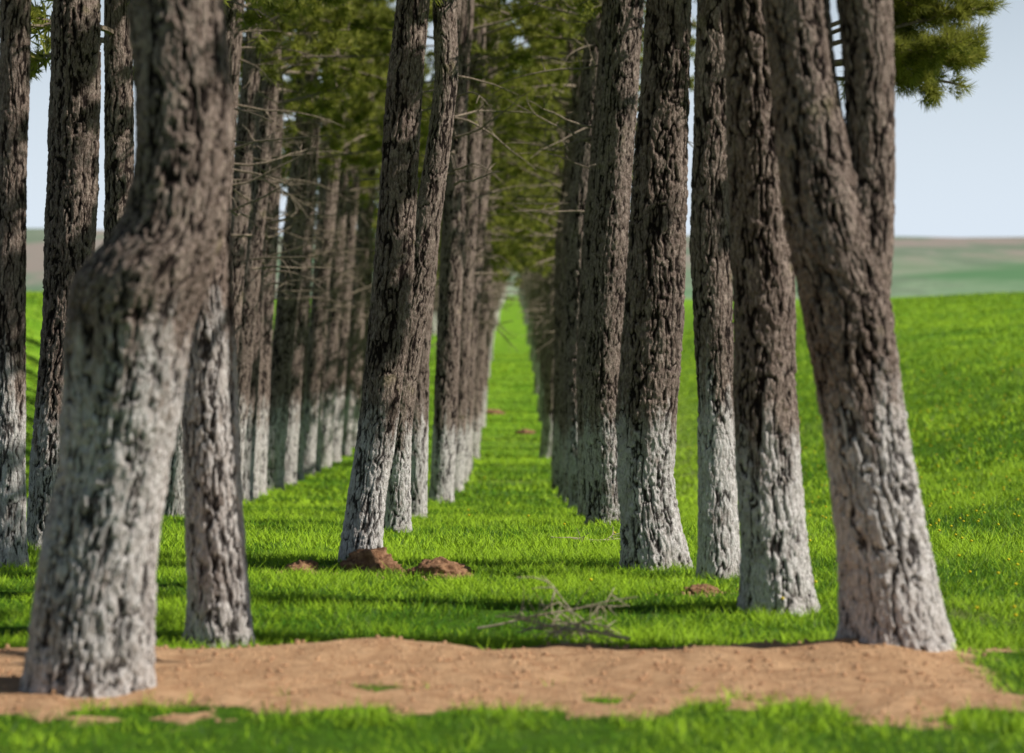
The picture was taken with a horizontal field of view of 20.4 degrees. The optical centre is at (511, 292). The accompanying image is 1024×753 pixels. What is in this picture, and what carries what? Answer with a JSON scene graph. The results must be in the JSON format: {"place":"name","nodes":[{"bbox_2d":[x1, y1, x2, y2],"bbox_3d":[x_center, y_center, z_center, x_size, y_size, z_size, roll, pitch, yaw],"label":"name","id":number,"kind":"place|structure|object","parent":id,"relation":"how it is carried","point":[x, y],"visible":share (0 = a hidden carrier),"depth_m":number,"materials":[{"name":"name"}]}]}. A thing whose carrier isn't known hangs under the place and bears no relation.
{"place":"outdoors","nodes":[
{"label":"outdoors","id":0,"kind":"place"},
{"bbox_2d":[0,290,1023,752],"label":"grass","id":1,"kind":"structure","parent":0,"point":[322,518],"depth_m":20.41,"materials":[{"name":"green plant"}]},
{"bbox_2d":[0,294,1023,752],"bbox_3d":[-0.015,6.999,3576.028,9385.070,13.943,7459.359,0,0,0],"label":"ground","id":2,"kind":"structure","parent":0,"point":[318,682],"depth_m":14.69,"materials":[{"name":"brown soil"}]},
{"bbox_2d":[0,0,30,568],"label":"pine tree","id":3,"kind":"object","parent":2,"relation":"on","point":[15,39],"visible":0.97,"depth_m":21.20,"materials":[{"name":"brown plant"}]},
{"bbox_2d":[19,0,233,697],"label":"pine tree","id":4,"kind":"object","parent":2,"relation":"on","point":[140,283],"visible":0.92,"depth_m":13.86,"materials":[{"name":"grey plant"}]},
{"bbox_2d":[26,0,228,549],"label":"pine tree","id":5,"kind":"object","parent":2,"relation":"on","point":[72,185],"visible":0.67,"depth_m":24.24,"materials":[{"name":"brown plant"}]},
{"bbox_2d":[30,0,290,240],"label":"pine tree","id":6,"kind":"object","parent":2,"relation":"on","point":[119,126],"visible":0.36,"depth_m":27.88,"materials":[{"name":"brown plant"}]},
{"bbox_2d":[181,193,255,647],"bbox_3d":[-1.800,-4.100,16.529,4.322,12.714,4.350,0,0,38],"label":"pine tree","id":7,"kind":"object","parent":2,"relation":"on","point":[218,606],"visible":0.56,"depth_m":16.15,"materials":[{"name":"grey plant"}]},
{"bbox_2d":[133,0,361,480],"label":"pine tree","id":8,"kind":"object","parent":2,"relation":"on","point":[255,241],"visible":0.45,"depth_m":44.86,"materials":[{"name":"brown plant"}]},
{"bbox_2d":[163,0,347,516],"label":"pine tree","id":9,"kind":"object","parent":2,"relation":"on","point":[174,501],"visible":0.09,"depth_m":35.84,"materials":[{"name":"grey plant"}]},
{"bbox_2d":[133,0,386,498],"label":"pine tree","id":10,"kind":"object","parent":2,"relation":"on","point":[295,72],"visible":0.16,"depth_m":49.36,"materials":[{"name":"brown plant"}]},
{"bbox_2d":[229,0,343,228],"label":"pine tree","id":11,"kind":"object","parent":2,"relation":"on","point":[251,19],"visible":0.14,"depth_m":39.41,"materials":[{"name":"brown plant"}]},
{"bbox_2d":[284,559,320,572],"bbox_3d":[-1.530,2.070,20.898,0.314,0.219,0.317,0,0,0],"label":"molehill","id":12,"kind":"object","parent":2,"relation":"on","point":[301,564],"visible":0.45,"depth_m":20.86,"materials":[{"name":"soil"}]},
{"bbox_2d":[231,0,381,363],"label":"pine tree","id":13,"kind":"object","parent":2,"relation":"on","point":[249,93],"visible":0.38,"depth_m":41.91,"materials":[{"name":"brown plant"}]},
{"bbox_2d":[236,3,386,489],"bbox_3d":[-3.996,-3.255,54.585,4.260,14.637,4.639,0,0,0],"label":"pine tree","id":14,"kind":"object","parent":2,"relation":"on","point":[284,331],"visible":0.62,"depth_m":54.84,"materials":[{"name":"brown plant"}]},
{"bbox_2d":[236,1,386,494],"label":"pine tree","id":15,"kind":"object","parent":2,"relation":"on","point":[272,244],"visible":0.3,"depth_m":51.86,"materials":[{"name":"brown plant"}]},
{"bbox_2d":[238,1,387,476],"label":"pine tree","id":16,"kind":"object","parent":2,"relation":"on","point":[317,323],"visible":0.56,"depth_m":62.35,"materials":[{"name":"brown plant"}]},
{"bbox_2d":[240,0,391,502],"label":"pine tree","id":17,"kind":"object","parent":2,"relation":"on","point":[323,106],"visible":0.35,"depth_m":47.19,"materials":[{"name":"green plant"}]},
{"bbox_2d":[239,2,421,472],"bbox_3d":[-3.974,-2.949,64.610,4.262,14.637,4.572,0,0,-27],"label":"pine tree","id":18,"kind":"object","parent":2,"relation":"on","point":[364,145],"visible":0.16,"depth_m":64.89,"materials":[{"name":"green plant"}]},
{"bbox_2d":[236,0,427,479],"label":"pine tree","id":19,"kind":"object","parent":2,"relation":"on","point":[350,159],"visible":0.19,"depth_m":59.95,"materials":[{"name":"green plant"}]},
{"bbox_2d":[280,60,419,447],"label":"pine tree","id":20,"kind":"object","parent":2,"relation":"on","point":[358,395],"visible":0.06,"depth_m":77.89,"materials":[{"name":"grey plant"}]},
{"bbox_2d":[275,0,432,483],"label":"pine tree","id":21,"kind":"object","parent":2,"relation":"on","point":[292,440],"visible":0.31,"depth_m":57.38,"materials":[{"name":"green plant"}]},
{"bbox_2d":[286,0,428,455],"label":"pine tree","id":22,"kind":"object","parent":2,"relation":"on","point":[352,358],"visible":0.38,"depth_m":73.83,"materials":[{"name":"green plant"}]},
{"bbox_2d":[282,4,434,467],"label":"pine tree","id":23,"kind":"object","parent":2,"relation":"on","point":[331,359],"visible":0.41,"depth_m":67.86,"materials":[{"name":"green plant"}]},
{"bbox_2d":[286,0,430,461],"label":"pine tree","id":24,"kind":"object","parent":2,"relation":"on","point":[351,220],"visible":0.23,"depth_m":70.85,"materials":[{"name":"green plant"}]},
{"bbox_2d":[338,547,405,573],"bbox_3d":[-1.066,2.090,21.205,0.482,0.392,0.466,0,0,-35],"label":"molehill","id":25,"kind":"object","parent":2,"relation":"on","point":[374,558],"visible":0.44,"depth_m":21.07,"materials":[{"name":"soil"}]},
{"bbox_2d":[314,1,441,401],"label":"pine tree","id":26,"kind":"object","parent":2,"relation":"on","point":[369,276],"visible":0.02,"depth_m":82.29,"materials":[{"name":"brown plant"}]},
{"bbox_2d":[338,0,429,561],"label":"pine tree","id":27,"kind":"object","parent":2,"relation":"on","point":[388,323],"visible":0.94,"depth_m":22.27,"materials":[{"name":"brown plant"}]},
{"bbox_2d":[355,98,438,281],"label":"pine tree","id":28,"kind":"object","parent":2,"relation":"on","point":[377,216],"depth_m":90.61,"materials":[{"name":"green plant"}]},
{"bbox_2d":[356,104,438,276],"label":"pine tree","id":29,"kind":"object","parent":2,"relation":"on","point":[377,213],"visible":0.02,"depth_m":86.67,"materials":[{"name":"green plant"}]},
{"bbox_2d":[372,32,431,243],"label":"pine tree","id":30,"kind":"object","parent":2,"relation":"on","point":[426,72],"depth_m":100.42,"materials":[{"name":"green plant"}]},
{"bbox_2d":[374,0,433,212],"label":"pine tree","id":31,"kind":"object","parent":2,"relation":"on","point":[429,83],"visible":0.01,"depth_m":94.81,"materials":[{"name":"green plant"}]},
{"bbox_2d":[383,0,458,532],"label":"pine tree","id":32,"kind":"object","parent":2,"relation":"on","point":[430,201],"visible":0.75,"depth_m":28.29,"materials":[{"name":"brown plant"}]},
{"bbox_2d":[421,62,433,168],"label":"pine tree","id":33,"kind":"object","parent":2,"relation":"on","point":[429,68],"visible":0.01,"depth_m":117.52,"materials":[{"name":"green plant"}]},
{"bbox_2d":[432,277,438,334],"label":"pine tree","id":34,"kind":"object","parent":2,"relation":"on","point":[434,324],"visible":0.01,"depth_m":159.51,"materials":[{"name":"grey plant"}]},
{"bbox_2d":[406,556,474,578],"bbox_3d":[-0.526,2.053,20.617,0.504,0.278,0.524,0,0,24],"label":"molehill","id":35,"kind":"object","parent":2,"relation":"on","point":[434,566],"visible":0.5,"depth_m":20.45,"materials":[{"name":"soil"}]},
{"bbox_2d":[335,0,549,517],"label":"pine tree","id":36,"kind":"object","parent":2,"relation":"on","point":[419,464],"visible":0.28,"depth_m":35.38,"materials":[{"name":"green plant"}]},
{"bbox_2d":[340,0,575,491],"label":"pine tree","id":37,"kind":"object","parent":2,"relation":"on","point":[473,155],"visible":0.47,"depth_m":53.85,"materials":[{"name":"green plant"}]},
{"bbox_2d":[345,0,580,502],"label":"pine tree","id":38,"kind":"object","parent":2,"relation":"on","point":[446,380],"visible":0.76,"depth_m":45.87,"materials":[{"name":"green plant"}]},
{"bbox_2d":[362,0,565,482],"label":"pine tree","id":39,"kind":"object","parent":2,"relation":"on","point":[486,149],"visible":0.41,"depth_m":58.87,"materials":[{"name":"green plant"}]},
{"bbox_2d":[418,139,518,304],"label":"pine tree","id":40,"kind":"object","parent":2,"relation":"on","point":[498,215],"depth_m":94.19,"materials":[{"name":"green plant"}]},
{"bbox_2d":[380,25,561,468],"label":"pine tree","id":41,"kind":"object","parent":2,"relation":"on","point":[497,218],"visible":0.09,"depth_m":67.78,"materials":[{"name":"green plant"}]},
{"bbox_2d":[379,18,563,474],"bbox_3d":[-0.709,-1.925,63.614,4.829,12.597,5.184,-1,-1,33],"label":"pine tree","id":42,"kind":"object","parent":2,"relation":"on","point":[505,255],"visible":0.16,"depth_m":63.40,"materials":[{"name":"green plant"}]},
{"bbox_2d":[417,106,554,344],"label":"pine tree","id":43,"kind":"object","parent":2,"relation":"on","point":[492,219],"visible":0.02,"depth_m":77.26,"materials":[{"name":"green plant"}]},
{"bbox_2d":[438,70,534,306],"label":"pine tree","id":44,"kind":"object","parent":2,"relation":"on","point":[502,242],"depth_m":90.59,"materials":[{"name":"green plant"}]},
{"bbox_2d":[418,124,555,334],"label":"pine tree","id":45,"kind":"object","parent":2,"relation":"on","point":[497,279],"visible":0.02,"depth_m":81.29,"materials":[{"name":"green plant"}]},
{"bbox_2d":[486,409,505,414],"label":"molehill","id":46,"kind":"object","parent":2,"relation":"on","point":[490,411],"visible":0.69,"depth_m":91.79,"materials":[{"name":"soil"}]},
{"bbox_2d":[435,13,560,458],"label":"pine tree","id":47,"kind":"object","parent":2,"relation":"on","point":[479,372],"visible":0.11,"depth_m":72.56,"materials":[{"name":"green plant"}]},
{"bbox_2d":[439,85,556,427],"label":"pine tree","id":48,"kind":"object","parent":2,"relation":"on","point":[486,372],"visible":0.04,"depth_m":86.31,"materials":[{"name":"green plant"}]},
{"bbox_2d":[496,269,501,322],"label":"pine tree","id":49,"kind":"object","parent":2,"relation":"on","point":[498,306],"visible":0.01,"depth_m":186.72,"materials":[{"name":"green plant"}]},
{"bbox_2d":[493,273,504,342],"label":"pine tree","id":50,"kind":"object","parent":2,"relation":"on","point":[495,320],"visible":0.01,"depth_m":143.28,"materials":[{"name":"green plant"}]},
{"bbox_2d":[500,270,504,307],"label":"pine tree","id":51,"kind":"object","parent":2,"relation":"on","point":[502,293],"visible":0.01,"depth_m":259.95,"materials":[{"name":"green plant"}]},
{"bbox_2d":[490,130,515,360],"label":"pine tree","id":52,"kind":"object","parent":2,"relation":"on","point":[493,317],"depth_m":124.22,"materials":[{"name":"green plant"}]},
{"bbox_2d":[489,130,516,377],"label":"pine tree","id":53,"kind":"object","parent":2,"relation":"on","point":[491,334],"depth_m":110.78,"materials":[{"name":"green plant"}]},
{"bbox_2d":[0,566,1023,729],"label":"soil clods","id":54,"kind":"object","parent":2,"relation":"on","point":[514,656],"visible":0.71,"depth_m":14.67,"materials":[{"name":"brown soil"}]},
{"bbox_2d":[497,165,538,341],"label":"pine tree","id":55,"kind":"object","parent":2,"relation":"on","point":[526,285],"depth_m":109.08,"materials":[{"name":"green plant"}]},
{"bbox_2d":[495,201,543,393],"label":"pine tree","id":56,"kind":"object","parent":2,"relation":"on","point":[536,380],"visible":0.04,"depth_m":100.97,"materials":[{"name":"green plant"}]},
{"bbox_2d":[497,175,543,392],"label":"pine tree","id":57,"kind":"object","parent":2,"relation":"on","point":[531,301],"visible":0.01,"depth_m":96.26,"materials":[{"name":"green plant"}]},
{"bbox_2d":[520,268,524,307],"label":"pine tree","id":58,"kind":"object","parent":2,"relation":"on","point":[522,275],"visible":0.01,"depth_m":260.44,"materials":[{"name":"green plant"}]},
{"bbox_2d":[490,45,557,403],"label":"pine tree","id":59,"kind":"object","parent":2,"relation":"on","point":[550,284],"visible":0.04,"depth_m":84.95,"materials":[{"name":"green plant"}]},
{"bbox_2d":[522,271,525,313],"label":"pine tree","id":60,"kind":"object","parent":2,"relation":"on","point":[524,296],"visible":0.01,"depth_m":225.63,"materials":[{"name":"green plant"}]},
{"bbox_2d":[491,79,557,338],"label":"pine tree","id":61,"kind":"object","parent":2,"relation":"on","point":[515,231],"visible":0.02,"depth_m":81.10,"materials":[{"name":"green plant"}]},
{"bbox_2d":[515,429,535,433],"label":"molehill","id":62,"kind":"object","parent":2,"relation":"on","point":[524,431],"visible":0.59,"depth_m":83.85,"materials":[{"name":"soil"}]},
{"bbox_2d":[494,45,557,421],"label":"pine tree","id":63,"kind":"object","parent":2,"relation":"on","point":[544,301],"visible":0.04,"depth_m":88.67,"materials":[{"name":"green plant"}]},
{"bbox_2d":[523,268,529,324],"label":"pine tree","id":64,"kind":"object","parent":2,"relation":"on","point":[526,291],"visible":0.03,"depth_m":184.39,"materials":[{"name":"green plant"}]},
{"bbox_2d":[515,45,538,371],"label":"pine tree","id":65,"kind":"object","parent":2,"relation":"on","point":[534,345],"depth_m":114.19,"materials":[{"name":"green plant"}]},
{"bbox_2d":[501,79,557,412],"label":"pine tree","id":66,"kind":"object","parent":2,"relation":"on","point":[537,410],"depth_m":92.55,"materials":[{"name":"green plant"}]},
{"bbox_2d":[526,266,532,340],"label":"pine tree","id":67,"kind":"object","parent":2,"relation":"on","point":[529,296],"visible":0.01,"depth_m":148.04,"materials":[{"name":"green plant"}]},
{"bbox_2d":[527,271,534,344],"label":"pine tree","id":68,"kind":"object","parent":2,"relation":"on","point":[529,326],"visible":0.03,"depth_m":140.67,"materials":[{"name":"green plant"}]},
{"bbox_2d":[525,266,537,355],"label":"pine tree","id":69,"kind":"object","parent":2,"relation":"on","point":[532,323],"visible":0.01,"depth_m":127.92,"materials":[{"name":"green plant"}]},
{"bbox_2d":[498,34,567,444],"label":"pine tree","id":70,"kind":"object","parent":2,"relation":"on","point":[543,193],"visible":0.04,"depth_m":76.62,"materials":[{"name":"green plant"}]},
{"bbox_2d":[530,271,539,361],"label":"pine tree","id":71,"kind":"object","parent":2,"relation":"on","point":[533,326],"visible":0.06,"depth_m":123.37,"materials":[{"name":"green plant"}]},
{"bbox_2d":[534,270,537,301],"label":"pine tree","id":72,"kind":"object","parent":2,"relation":"on","point":[535,286],"depth_m":131.79,"materials":[{"name":"green plant"}]},
{"bbox_2d":[477,576,636,639],"bbox_3d":[0.282,1.827,16.445,0.839,0.345,0.522,0,0,-25],"label":"fallen branch","id":73,"kind":"object","parent":2,"relation":"on","point":[596,605],"visible":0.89,"depth_m":16.47,"materials":[{"name":"brown wood"}]},
{"bbox_2d":[489,11,632,457],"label":"pine tree","id":74,"kind":"object","parent":2,"relation":"on","point":[545,450],"visible":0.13,"depth_m":73.06,"materials":[{"name":"green plant"}]},
{"bbox_2d":[504,594,620,642],"bbox_3d":[0.282,1.856,16.279,0.652,0.283,0.336,0,0,-9],"label":"fallen branch","id":75,"kind":"object","parent":2,"relation":"on","point":[538,627],"visible":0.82,"depth_m":16.27,"materials":[{"name":"brown wood"}]},
{"bbox_2d":[483,0,642,488],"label":"pine tree","id":76,"kind":"object","parent":2,"relation":"on","point":[535,128],"visible":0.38,"depth_m":55.41,"materials":[{"name":"green plant"}]},
{"bbox_2d":[491,11,634,367],"bbox_3d":[1.544,-1.627,64.144,4.603,12.010,4.942,-1,0,33],"label":"pine tree","id":77,"kind":"object","parent":2,"relation":"on","point":[544,227],"visible":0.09,"depth_m":64.46,"materials":[{"name":"green plant"}]},
{"bbox_2d":[487,14,640,479],"bbox_3d":[0.967,-1.645,60.117,4.231,11.800,4.708,0,0,14],"label":"pine tree","id":78,"kind":"object","parent":2,"relation":"on","point":[521,169],"visible":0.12,"depth_m":59.72,"materials":[{"name":"green plant"}]},
{"bbox_2d":[498,585,629,646],"bbox_3d":[0.268,1.827,16.110,0.810,0.330,0.417,0,0,41],"label":"fallen branch","id":79,"kind":"object","parent":2,"relation":"on","point":[569,628],"visible":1,"depth_m":16.08,"materials":[{"name":"brown wood"}]},
{"bbox_2d":[512,41,638,466],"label":"pine tree","id":80,"kind":"object","parent":2,"relation":"on","point":[530,245],"visible":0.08,"depth_m":67.96,"materials":[{"name":"green plant"}]},
{"bbox_2d":[470,0,693,497],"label":"pine tree","id":81,"kind":"object","parent":2,"relation":"on","point":[541,83],"visible":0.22,"depth_m":50.90,"materials":[{"name":"green plant"}]},
{"bbox_2d":[552,529,619,541],"bbox_3d":[0.757,2.181,25.611,0.795,0.128,0.314,0,0,-36],"label":"fallen branch","id":82,"kind":"object","parent":2,"relation":"on","point":[592,539],"visible":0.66,"depth_m":25.62,"materials":[{"name":"brown wood"}]},
{"bbox_2d":[495,0,692,516],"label":"pine tree","id":83,"kind":"object","parent":2,"relation":"on","point":[585,259],"visible":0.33,"depth_m":35.90,"materials":[{"name":"green plant"}]},
{"bbox_2d":[501,0,696,502],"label":"pine tree","id":84,"kind":"object","parent":2,"relation":"on","point":[557,28],"visible":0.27,"depth_m":45.95,"materials":[{"name":"green plant"}]},
{"bbox_2d":[505,0,696,508],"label":"pine tree","id":85,"kind":"object","parent":2,"relation":"on","point":[582,151],"visible":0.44,"depth_m":40.85,"materials":[{"name":"green plant"}]},
{"bbox_2d":[582,0,643,523],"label":"pine tree","id":86,"kind":"object","parent":2,"relation":"on","point":[611,220],"visible":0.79,"depth_m":30.81,"materials":[{"name":"brown plant"}]},
{"bbox_2d":[615,0,692,570],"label":"pine tree","id":87,"kind":"object","parent":2,"relation":"on","point":[651,529],"visible":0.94,"depth_m":21.33,"materials":[{"name":"brown plant"}]},
{"bbox_2d":[682,584,718,593],"bbox_3d":[1.266,2.035,19.203,0.268,0.145,0.238,0,0,0],"label":"molehill","id":88,"kind":"object","parent":2,"relation":"on","point":[697,587],"visible":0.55,"depth_m":19.14,"materials":[{"name":"soil"}]},
{"bbox_2d":[468,350,1023,616],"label":"dandelion flowers","id":89,"kind":"object","parent":2,"relation":"on","point":[958,555],"visible":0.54,"depth_m":36.53,"materials":[{"name":"plant"}]},
{"bbox_2d":[723,0,819,615],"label":"pine tree","id":90,"kind":"object","parent":2,"relation":"on","point":[774,565],"visible":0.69,"depth_m":17.64,"materials":[{"name":"brown plant"}]},
{"bbox_2d":[689,0,1014,579],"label":"pine tree","id":91,"kind":"object","parent":2,"relation":"on","point":[920,55],"visible":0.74,"depth_m":20.18,"materials":[{"name":"green plant"}]},
{"bbox_2d":[762,0,955,651],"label":"pine tree","id":92,"kind":"object","parent":2,"relation":"on","point":[837,174],"visible":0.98,"depth_m":15.44,"materials":[{"name":"brown plant"}]},
{"bbox_2d":[26,228,1023,298],"bbox_3d":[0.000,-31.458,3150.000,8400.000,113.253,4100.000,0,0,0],"label":"distant hills","id":93,"kind":"structure","parent":0,"point":[929,266],"depth_m":2003.69,"materials":[{"name":"green plant"}]},
{"bbox_2d":[26,0,1023,237],"label":"sky","id":94,"kind":"structure","parent":0,"point":[960,167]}
]}

